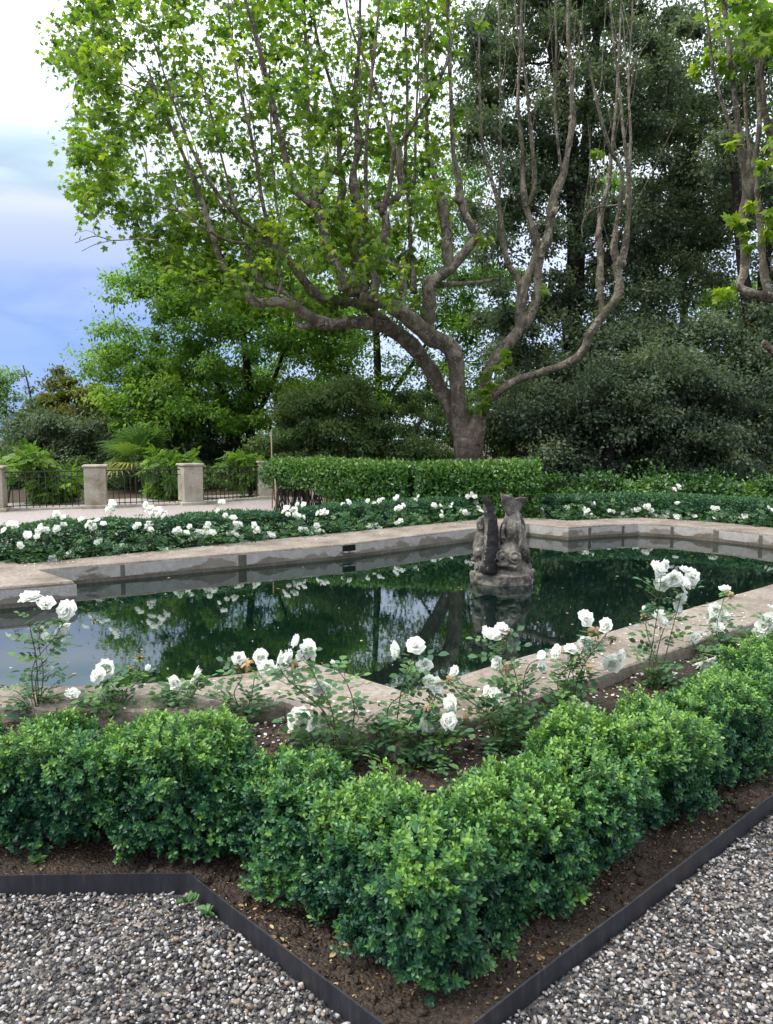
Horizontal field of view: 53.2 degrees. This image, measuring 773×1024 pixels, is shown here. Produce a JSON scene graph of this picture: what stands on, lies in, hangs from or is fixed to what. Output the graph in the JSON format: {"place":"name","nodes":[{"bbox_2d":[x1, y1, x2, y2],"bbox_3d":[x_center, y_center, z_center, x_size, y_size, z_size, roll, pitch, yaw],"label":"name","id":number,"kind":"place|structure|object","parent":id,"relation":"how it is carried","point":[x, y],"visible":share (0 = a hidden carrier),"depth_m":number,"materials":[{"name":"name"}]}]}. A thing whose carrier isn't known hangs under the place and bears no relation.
{"place":"outdoors","nodes":[
{"label":"outdoors","id":0,"kind":"place"},
{"bbox_2d":[0,494,344,559],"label":"gravel terrace","id":1,"kind":"structure","parent":0,"point":[38,515],"depth_m":17.04,"materials":[{"name":"grey gravel"}]},
{"bbox_2d":[0,465,11,511],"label":"stone pillar","id":2,"kind":"structure","parent":1,"relation":"on","point":[3,495],"depth_m":16.52,"materials":[{"name":"beige stone"}]},
{"bbox_2d":[0,433,61,502],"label":"wisteria","id":3,"kind":"object","parent":1,"relation":"on","point":[27,461],"visible":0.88,"depth_m":18.25,"materials":[{"name":"green plant"}]},
{"bbox_2d":[5,470,84,510],"bbox_3d":[-7.517,-0.473,17.025,1.594,0.862,0.240,-2,6,-23],"label":"iron railing","id":4,"kind":"object","parent":1,"relation":"on","point":[46,505],"visible":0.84,"depth_m":17.00,"materials":[{"name":"metal"}]},
{"bbox_2d":[19,456,84,504],"bbox_3d":[-8.236,-0.706,18.907,2.085,1.494,2.149,0,6,0],"label":"wisteria","id":5,"kind":"object","parent":1,"relation":"on","point":[61,490],"visible":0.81,"depth_m":18.48,"materials":[{"name":"green plant"}]},
{"bbox_2d":[81,464,107,508],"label":"stone pillar","id":6,"kind":"structure","parent":1,"relation":"on","point":[95,487],"depth_m":17.18,"materials":[{"name":"beige stone"}]},
{"bbox_2d":[107,469,180,506],"bbox_3d":[-5.607,-0.555,17.867,1.625,0.862,0.240,-3,6,-25],"label":"iron railing","id":7,"kind":"object","parent":1,"relation":"on","point":[141,505],"visible":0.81,"depth_m":17.83,"materials":[{"name":"metal"}]},
{"bbox_2d":[128,441,210,500],"bbox_3d":[-5.516,-0.941,19.804,2.111,1.745,2.105,0,6,0],"label":"wisteria","id":8,"kind":"object","parent":1,"relation":"on","point":[169,459],"visible":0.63,"depth_m":19.52,"materials":[{"name":"green plant"}]},
{"bbox_2d":[175,463,206,505],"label":"stone pillar","id":9,"kind":"structure","parent":1,"relation":"on","point":[190,484],"depth_m":18.10,"materials":[{"name":"beige stone"}]},
{"bbox_2d":[203,466,258,503],"bbox_3d":[-3.885,-0.687,19.226,0.240,0.862,1.919,5,7,40],"label":"iron railing","id":10,"kind":"object","parent":1,"relation":"on","point":[235,499],"visible":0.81,"depth_m":19.23,"materials":[{"name":"metal"}]},
{"bbox_2d":[206,443,277,497],"bbox_3d":[-3.670,-1.046,20.466,1.736,1.628,1.859,5,8,44],"label":"wisteria","id":11,"kind":"object","parent":1,"relation":"on","point":[241,459],"visible":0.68,"depth_m":20.25,"materials":[{"name":"green plant"}]},
{"bbox_2d":[254,461,279,498],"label":"stone pillar","id":12,"kind":"structure","parent":1,"relation":"on","point":[262,493],"depth_m":19.90,"materials":[{"name":"stone"}]},
{"bbox_2d":[0,440,769,560],"bbox_3d":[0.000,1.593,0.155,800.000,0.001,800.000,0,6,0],"label":"ground","id":13,"kind":"structure","parent":0,"point":[118,493],"depth_m":21.91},
{"bbox_2d":[0,361,30,442],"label":"locust tree","id":14,"kind":"object","parent":13,"relation":"on","point":[5,390],"visible":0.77,"depth_m":28.33,"materials":[{"name":"green plant"}]},
{"bbox_2d":[11,365,45,422],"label":"young ash","id":15,"kind":"object","parent":13,"relation":"on","point":[29,400],"visible":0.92,"depth_m":26.66,"materials":[{"name":"green plant"}]},
{"bbox_2d":[0,520,80,563],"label":"rose bush","id":16,"kind":"object","parent":13,"relation":"on","point":[26,557],"visible":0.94,"depth_m":9.24,"materials":[{"name":"green plant"}]},
{"bbox_2d":[0,430,112,490],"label":"evergreen shrub","id":17,"kind":"object","parent":13,"relation":"on","point":[69,463],"visible":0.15,"depth_m":24.02,"materials":[{"name":"green plant"}]},
{"bbox_2d":[0,406,131,473],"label":"olive tree","id":18,"kind":"object","parent":13,"relation":"on","point":[61,434],"visible":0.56,"depth_m":25.14,"materials":[{"name":"green plant"}]},
{"bbox_2d":[14,363,126,439],"bbox_3d":[-12.037,-3.514,29.914,4.320,4.599,6.374,-4,7,-36],"label":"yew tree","id":19,"kind":"object","parent":13,"relation":"on","point":[60,400],"visible":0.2,"depth_m":28.55,"materials":[{"name":"green plant"}]},
{"bbox_2d":[40,499,147,559],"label":"rose bush","id":20,"kind":"object","parent":13,"relation":"on","point":[96,541],"visible":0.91,"depth_m":9.71,"materials":[{"name":"green plant"}]},
{"bbox_2d":[0,873,188,896],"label":"steel edging","id":21,"kind":"object","parent":13,"relation":"on","point":[111,884],"visible":0.69,"depth_m":2.69,"materials":[{"name":"black metal"}]},
{"bbox_2d":[96,421,168,491],"bbox_3d":[-7.130,-1.567,22.450,2.844,2.209,2.873,0,6,0],"label":"fan palm","id":22,"kind":"object","parent":13,"relation":"on","point":[126,446],"visible":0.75,"depth_m":22.07,"materials":[{"name":"green plant"}]},
{"bbox_2d":[102,501,196,552],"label":"rose bush","id":23,"kind":"object","parent":13,"relation":"on","point":[149,525],"visible":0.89,"depth_m":10.18,"materials":[{"name":"green plant"}]},
{"bbox_2d":[113,396,266,471],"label":"evergreen shrub","id":24,"kind":"object","parent":13,"relation":"on","point":[207,454],"visible":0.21,"depth_m":26.96,"materials":[{"name":"green plant"}]},
{"bbox_2d":[105,457,293,491],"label":"evergreen shrub","id":25,"kind":"object","parent":13,"relation":"on","point":[128,479],"visible":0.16,"depth_m":23.10,"materials":[{"name":"green plant"}]},
{"bbox_2d":[145,499,255,547],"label":"rose bush","id":26,"kind":"object","parent":13,"relation":"on","point":[206,530],"visible":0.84,"depth_m":10.67,"materials":[{"name":"green plant"}]},
{"bbox_2d":[51,238,391,452],"bbox_3d":[-5.663,-5.056,25.545,11.662,8.514,8.403,0,6,0],"label":"lime tree","id":27,"kind":"object","parent":13,"relation":"on","point":[179,407],"visible":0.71,"depth_m":24.41,"materials":[{"name":"green plant"}]},
{"bbox_2d":[0,492,503,563],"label":"box hedge","id":28,"kind":"object","parent":13,"relation":"on","point":[189,517],"visible":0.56,"depth_m":11.06,"materials":[{"name":"green plant"}]},
{"bbox_2d":[210,502,305,544],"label":"rose bush","id":29,"kind":"object","parent":13,"relation":"on","point":[255,527],"visible":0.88,"depth_m":11.10,"materials":[{"name":"green plant"}]},
{"bbox_2d":[189,873,384,1023],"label":"steel edging","id":30,"kind":"object","parent":13,"relation":"on","point":[336,999],"visible":0.71,"depth_m":2.30,"materials":[{"name":"black metal"}]},
{"bbox_2d":[241,387,346,489],"bbox_3d":[-2.397,-2.189,23.540,4.188,3.195,3.478,-5,8,-44],"label":"bay tree","id":31,"kind":"object","parent":13,"relation":"on","point":[278,415],"visible":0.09,"depth_m":22.62,"materials":[{"name":"green plant"}]},
{"bbox_2d":[261,501,344,539],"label":"rose bush","id":32,"kind":"object","parent":13,"relation":"on","point":[304,530],"visible":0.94,"depth_m":11.62,"materials":[{"name":"green plant"}]},
{"bbox_2d":[301,499,370,535],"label":"rose bush","id":33,"kind":"object","parent":13,"relation":"on","point":[316,525],"visible":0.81,"depth_m":12.13,"materials":[{"name":"green plant"}]},
{"bbox_2d":[27,0,675,478],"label":"plane tree","id":34,"kind":"object","parent":13,"relation":"on","point":[263,244],"visible":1,"depth_m":18.17,"materials":[{"name":"green plant"}]},
{"bbox_2d":[249,368,470,480],"bbox_3d":[-0.638,-2.158,21.778,6.435,3.642,3.899,0,6,0],"label":"bay tree","id":35,"kind":"object","parent":13,"relation":"on","point":[366,436],"visible":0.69,"depth_m":21.17,"materials":[{"name":"green plant"}]},
{"bbox_2d":[330,497,416,530],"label":"rose bush","id":36,"kind":"object","parent":13,"relation":"on","point":[373,526],"visible":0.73,"depth_m":12.66,"materials":[{"name":"green plant"}]},
{"bbox_2d":[204,128,551,459],"bbox_3d":[-0.770,-8.745,32.897,16.200,14.434,11.181,0,6,0],"label":"lime tree","id":37,"kind":"object","parent":13,"relation":"on","point":[456,320],"visible":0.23,"depth_m":31.56,"materials":[{"name":"green plant"}]},
{"bbox_2d":[0,518,772,759],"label":"pool basin","id":38,"kind":"object","parent":13,"relation":"on","point":[58,582],"visible":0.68,"depth_m":7.68,"materials":[{"name":"stone"}]},
{"bbox_2d":[16,520,768,719],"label":"coping petals","id":39,"kind":"object","parent":38,"relation":"on","point":[387,702],"visible":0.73,"depth_m":5.25,"materials":[{"name":"plant"}]},
{"bbox_2d":[257,454,544,519],"bbox_3d":[0.191,-0.499,15.319,5.909,1.310,1.795,2,6,18],"label":"laurel hedge","id":40,"kind":"object","parent":13,"relation":"on","point":[331,477],"visible":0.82,"depth_m":14.65,"materials":[{"name":"green plant"}]},
{"bbox_2d":[372,494,442,527],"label":"rose bush","id":41,"kind":"object","parent":13,"relation":"on","point":[398,507],"visible":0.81,"depth_m":13.10,"materials":[{"name":"green plant"}]},
{"bbox_2d":[405,494,476,523],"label":"rose bush","id":42,"kind":"object","parent":13,"relation":"on","point":[439,506],"visible":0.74,"depth_m":13.59,"materials":[{"name":"green plant"}]},
{"bbox_2d":[444,489,499,521],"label":"rose bush","id":43,"kind":"object","parent":13,"relation":"on","point":[479,509],"visible":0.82,"depth_m":14.02,"materials":[{"name":"green plant"}]},
{"bbox_2d":[414,388,555,481],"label":"evergreen shrub","id":44,"kind":"object","parent":13,"relation":"on","point":[447,439],"visible":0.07,"depth_m":26.42,"materials":[{"name":"green plant"}]},
{"bbox_2d":[447,374,554,458],"bbox_3d":[3.572,-2.229,22.400,3.612,3.496,3.158,0,6,0],"label":"bay tree","id":45,"kind":"object","parent":13,"relation":"on","point":[493,441],"visible":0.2,"depth_m":22.12,"materials":[{"name":"green plant"}]},
{"bbox_2d":[520,496,576,518],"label":"rose bush","id":46,"kind":"object","parent":13,"relation":"on","point":[543,514],"visible":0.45,"depth_m":14.24,"materials":[{"name":"green plant"}]},
{"bbox_2d":[519,469,590,503],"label":"shrub","id":47,"kind":"object","parent":13,"relation":"on","point":[552,480],"visible":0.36,"depth_m":18.65,"materials":[{"name":"green plant"}]},
{"bbox_2d":[538,496,599,520],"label":"rose bush","id":48,"kind":"object","parent":13,"relation":"on","point":[569,515],"visible":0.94,"depth_m":13.98,"materials":[{"name":"green plant"}]},
{"bbox_2d":[419,0,738,486],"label":"holm oak","id":49,"kind":"object","parent":13,"relation":"on","point":[571,303],"visible":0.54,"depth_m":23.15,"materials":[{"name":"green plant"}]},
{"bbox_2d":[520,439,662,481],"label":"evergreen shrub","id":50,"kind":"object","parent":13,"relation":"on","point":[601,459],"depth_m":27.59,"materials":[{"name":"green plant"}]},
{"bbox_2d":[554,465,640,503],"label":"shrub","id":51,"kind":"object","parent":13,"relation":"on","point":[604,484],"visible":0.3,"depth_m":17.28,"materials":[{"name":"green plant"}]},
{"bbox_2d":[441,319,772,489],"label":"holm oak","id":52,"kind":"object","parent":13,"relation":"on","point":[627,410],"visible":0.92,"depth_m":20.13,"materials":[{"name":"green plant"}]},
{"bbox_2d":[573,487,642,519],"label":"rose bush","id":53,"kind":"object","parent":13,"relation":"on","point":[610,512],"visible":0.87,"depth_m":14.24,"materials":[{"name":"green plant"}]},
{"bbox_2d":[471,794,772,1023],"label":"steel edging","id":54,"kind":"object","parent":13,"relation":"on","point":[524,995],"visible":0.72,"depth_m":2.48,"materials":[{"name":"black metal"}]},
{"bbox_2d":[614,495,683,518],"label":"rose bush","id":55,"kind":"object","parent":13,"relation":"on","point":[640,513],"visible":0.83,"depth_m":14.30,"materials":[{"name":"green plant"}]},
{"bbox_2d":[540,490,772,526],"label":"box hedge","id":56,"kind":"object","parent":13,"relation":"on","point":[685,497],"visible":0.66,"depth_m":14.26,"materials":[{"name":"green plant"}]},
{"bbox_2d":[558,0,772,466],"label":"holm oak","id":57,"kind":"object","parent":13,"relation":"on","point":[695,4],"visible":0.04,"depth_m":32.30,"materials":[{"name":"green plant"}]},
{"bbox_2d":[616,458,717,506],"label":"shrub","id":58,"kind":"object","parent":13,"relation":"on","point":[667,479],"visible":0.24,"depth_m":16.75,"materials":[{"name":"green plant"}]},
{"bbox_2d":[590,171,757,445],"bbox_3d":[11.277,-7.136,29.627,8.020,11.863,4.195,0,6,0],"label":"lime tree","id":59,"kind":"object","parent":13,"relation":"on","point":[708,302],"visible":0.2,"depth_m":29.10,"materials":[{"name":"green plant"}]},
{"bbox_2d":[646,484,716,520],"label":"rose bush","id":60,"kind":"object","parent":13,"relation":"on","point":[680,512],"visible":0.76,"depth_m":14.02,"materials":[{"name":"green plant"}]},
{"bbox_2d":[595,83,772,460],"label":"holm oak","id":61,"kind":"object","parent":13,"relation":"on","point":[684,134],"visible":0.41,"depth_m":25.16,"materials":[{"name":"green plant"}]},
{"bbox_2d":[648,466,743,506],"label":"shrub","id":62,"kind":"object","parent":13,"relation":"on","point":[712,487],"visible":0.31,"depth_m":16.50,"materials":[{"name":"green plant"}]},
{"bbox_2d":[641,0,772,481],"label":"holm oak","id":63,"kind":"object","parent":13,"relation":"on","point":[753,327],"visible":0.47,"depth_m":21.92,"materials":[{"name":"green plant"}]},
{"bbox_2d":[675,497,761,523],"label":"rose bush","id":64,"kind":"object","parent":13,"relation":"on","point":[718,517],"visible":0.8,"depth_m":13.48,"materials":[{"name":"green plant"}]},
{"bbox_2d":[685,0,772,356],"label":"plane tree","id":65,"kind":"object","parent":13,"relation":"on","point":[759,28],"visible":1,"depth_m":12.78,"materials":[{"name":"green plant"}]},
{"bbox_2d":[713,468,772,509],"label":"shrub","id":66,"kind":"object","parent":13,"relation":"on","point":[759,489],"visible":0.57,"depth_m":15.62,"materials":[{"name":"green plant"}]},
{"bbox_2d":[729,500,772,527],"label":"rose bush","id":67,"kind":"object","parent":13,"relation":"on","point":[765,519],"visible":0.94,"depth_m":12.87,"materials":[{"name":"green plant"}]},
{"bbox_2d":[0,535,772,690],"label":"pond water","id":68,"kind":"structure","parent":0,"point":[377,604],"depth_m":7.68,"materials":[{"name":"green liquid"}]},
{"bbox_2d":[469,494,535,585],"bbox_3d":[1.363,0.560,9.025,0.785,1.565,0.659,0,6,0],"label":"fountain sculpture","id":69,"kind":"object","parent":68,"relation":"in","point":[507,562],"visible":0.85,"depth_m":8.81,"materials":[{"name":"stone"}]},
{"bbox_2d":[0,631,772,1023],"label":"bed soil","id":70,"kind":"structure","parent":0,"point":[664,845],"depth_m":2.77,"materials":[{"name":"brown soil"}]},
{"bbox_2d":[0,714,5,822],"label":"box shrub","id":71,"kind":"object","parent":70,"relation":"on","point":[2,729],"visible":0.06,"depth_m":3.19,"materials":[{"name":"green plant"}]},
{"bbox_2d":[28,852,47,863],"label":"weed","id":72,"kind":"object","parent":70,"relation":"on","point":[39,858],"visible":1,"depth_m":2.87,"materials":[{"name":"green plant"}]},
{"bbox_2d":[0,590,82,722],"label":"rose bush","id":73,"kind":"object","parent":70,"relation":"on","point":[66,609],"visible":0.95,"depth_m":4.29,"materials":[{"name":"green plant"}]},
{"bbox_2d":[0,705,123,856],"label":"box shrub","id":74,"kind":"object","parent":70,"relation":"on","point":[45,785],"visible":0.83,"depth_m":2.86,"materials":[{"name":"green plant"}]},
{"bbox_2d":[63,655,156,730],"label":"rose bush","id":75,"kind":"object","parent":70,"relation":"on","point":[106,669],"visible":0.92,"depth_m":4.25,"materials":[{"name":"green plant"}]},
{"bbox_2d":[87,698,272,864],"bbox_3d":[-0.746,1.013,2.982,0.713,0.588,0.661,3,6,28],"label":"box shrub","id":76,"kind":"object","parent":70,"relation":"on","point":[168,769],"visible":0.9,"depth_m":2.80,"materials":[{"name":"green plant"}]},
{"bbox_2d":[138,665,224,715],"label":"rose bush","id":77,"kind":"object","parent":70,"relation":"on","point":[172,689],"visible":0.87,"depth_m":4.26,"materials":[{"name":"green plant"}]},
{"bbox_2d":[184,648,286,718],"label":"rose bush","id":78,"kind":"object","parent":70,"relation":"on","point":[259,655],"visible":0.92,"depth_m":4.23,"materials":[{"name":"green plant"}]},
{"bbox_2d":[209,743,358,908],"bbox_3d":[-0.344,1.072,2.804,0.612,0.507,0.687,0,6,0],"label":"box shrub","id":79,"kind":"object","parent":70,"relation":"on","point":[278,789],"visible":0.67,"depth_m":2.69,"materials":[{"name":"green plant"}]},
{"bbox_2d":[271,706,354,757],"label":"rose bush","id":80,"kind":"object","parent":70,"relation":"on","point":[299,726],"visible":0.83,"depth_m":3.82,"materials":[{"name":"green plant"}]},
{"bbox_2d":[248,634,387,766],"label":"rose bush","id":81,"kind":"object","parent":70,"relation":"on","point":[306,651],"visible":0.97,"depth_m":3.70,"materials":[{"name":"green plant"}]},
{"bbox_2d":[278,757,423,944],"bbox_3d":[-0.048,1.081,2.563,0.534,0.535,0.524,5,8,44],"label":"box shrub","id":82,"kind":"object","parent":70,"relation":"on","point":[329,852],"visible":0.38,"depth_m":2.46,"materials":[{"name":"green plant"}]},
{"bbox_2d":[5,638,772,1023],"bbox_3d":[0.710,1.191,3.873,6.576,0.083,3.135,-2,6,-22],"label":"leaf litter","id":83,"kind":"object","parent":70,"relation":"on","point":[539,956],"visible":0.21,"depth_m":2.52,"materials":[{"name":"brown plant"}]},
{"bbox_2d":[347,636,460,761],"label":"rose bush","id":84,"kind":"object","parent":70,"relation":"on","point":[415,645],"visible":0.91,"depth_m":3.80,"materials":[{"name":"green plant"}]},
{"bbox_2d":[391,776,436,791],"bbox_3d":[0.118,1.217,3.451,0.240,0.027,0.049,4,7,32],"label":"irrigation pipe","id":85,"kind":"object","parent":70,"relation":"on","point":[408,780],"visible":0.54,"depth_m":3.40,"materials":[{"name":"black plastic"}]},
{"bbox_2d":[325,779,520,1006],"bbox_3d":[0.105,1.095,2.395,0.589,0.540,0.646,-4,7,-38],"label":"box shrub","id":86,"kind":"object","parent":70,"relation":"on","point":[413,884],"visible":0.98,"depth_m":2.20,"materials":[{"name":"green plant"}]},
{"bbox_2d":[377,693,491,775],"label":"rose bush","id":87,"kind":"object","parent":70,"relation":"on","point":[429,724],"visible":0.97,"depth_m":3.68,"materials":[{"name":"green plant"}]},
{"bbox_2d":[435,665,537,760],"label":"rose bush","id":88,"kind":"object","parent":70,"relation":"on","point":[492,697],"visible":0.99,"depth_m":3.84,"materials":[{"name":"green plant"}]},
{"bbox_2d":[251,639,745,779],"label":"fallen petals","id":89,"kind":"object","parent":70,"relation":"on","point":[265,722],"visible":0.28,"depth_m":4.03,"materials":[{"name":"plant"}]},
{"bbox_2d":[466,622,558,746],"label":"rose bush","id":90,"kind":"object","parent":70,"relation":"on","point":[499,631],"visible":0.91,"depth_m":4.01,"materials":[{"name":"green plant"}]},
{"bbox_2d":[434,753,598,939],"bbox_3d":[0.384,1.070,2.620,0.628,0.547,0.604,4,7,33],"label":"box shrub","id":91,"kind":"object","parent":70,"relation":"on","point":[525,811],"visible":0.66,"depth_m":2.47,"materials":[{"name":"green plant"}]},
{"bbox_2d":[523,609,625,715],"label":"rose bush","id":92,"kind":"object","parent":70,"relation":"on","point":[613,662],"visible":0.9,"depth_m":4.28,"materials":[{"name":"green plant"}]},
{"bbox_2d":[543,671,606,721],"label":"rose bush","id":93,"kind":"object","parent":70,"relation":"on","point":[587,704],"visible":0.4,"depth_m":4.24,"materials":[{"name":"green plant"}]},
{"bbox_2d":[505,695,662,877],"bbox_3d":[0.726,1.028,2.911,0.643,0.572,0.629,0,6,0],"label":"box shrub","id":94,"kind":"object","parent":70,"relation":"on","point":[618,794],"visible":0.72,"depth_m":2.80,"materials":[{"name":"green plant"}]},
{"bbox_2d":[577,681,732,829],"bbox_3d":[1.076,1.004,3.245,0.655,0.556,0.678,0,6,0],"label":"box shrub","id":95,"kind":"object","parent":70,"relation":"on","point":[684,745],"visible":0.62,"depth_m":3.04,"materials":[{"name":"green plant"}]},
{"bbox_2d":[626,559,706,690],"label":"rose bush","id":96,"kind":"object","parent":70,"relation":"on","point":[663,582],"visible":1,"depth_m":4.87,"materials":[{"name":"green plant"}]},
{"bbox_2d":[676,632,742,684],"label":"rose bush","id":97,"kind":"object","parent":70,"relation":"on","point":[694,638],"visible":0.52,"depth_m":4.82,"materials":[{"name":"green plant"}]},
{"bbox_2d":[647,663,772,788],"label":"box shrub","id":98,"kind":"object","parent":70,"relation":"on","point":[722,705],"visible":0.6,"depth_m":3.42,"materials":[{"name":"green plant"}]},
{"bbox_2d":[691,585,752,656],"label":"rose bush","id":99,"kind":"object","parent":70,"relation":"on","point":[718,613],"visible":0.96,"depth_m":5.53,"materials":[{"name":"white plant"}]},
{"bbox_2d":[700,628,772,753],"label":"box shrub","id":100,"kind":"object","parent":70,"relation":"on","point":[758,667],"visible":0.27,"depth_m":3.91,"materials":[{"name":"green plant"}]},
{"bbox_2d":[739,605,772,651],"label":"rose bush","id":101,"kind":"object","parent":70,"relation":"on","point":[763,624],"visible":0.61,"depth_m":5.53,"materials":[{"name":"white plant"}]},
{"bbox_2d":[752,630,772,654],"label":"box shrub","id":102,"kind":"object","parent":70,"relation":"on","point":[765,642],"visible":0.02,"depth_m":4.35,"materials":[{"name":"green plant"}]},
{"bbox_2d":[0,812,772,1023],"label":"gravel path","id":103,"kind":"structure","parent":0,"point":[221,925],"depth_m":2.33,"materials":[{"name":"grey gravel"}]},
{"bbox_2d":[177,890,198,902],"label":"weed","id":104,"kind":"object","parent":103,"relation":"on","point":[191,897],"visible":1,"depth_m":2.62,"materials":[{"name":"green plant"}]},
{"bbox_2d":[198,903,214,917],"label":"weed","id":105,"kind":"object","parent":103,"relation":"on","point":[205,909],"visible":1,"depth_m":2.56,"materials":[{"name":"green plant"}]},
{"bbox_2d":[0,0,772,439],"label":"sky","id":106,"kind":"structure","parent":0,"point":[44,274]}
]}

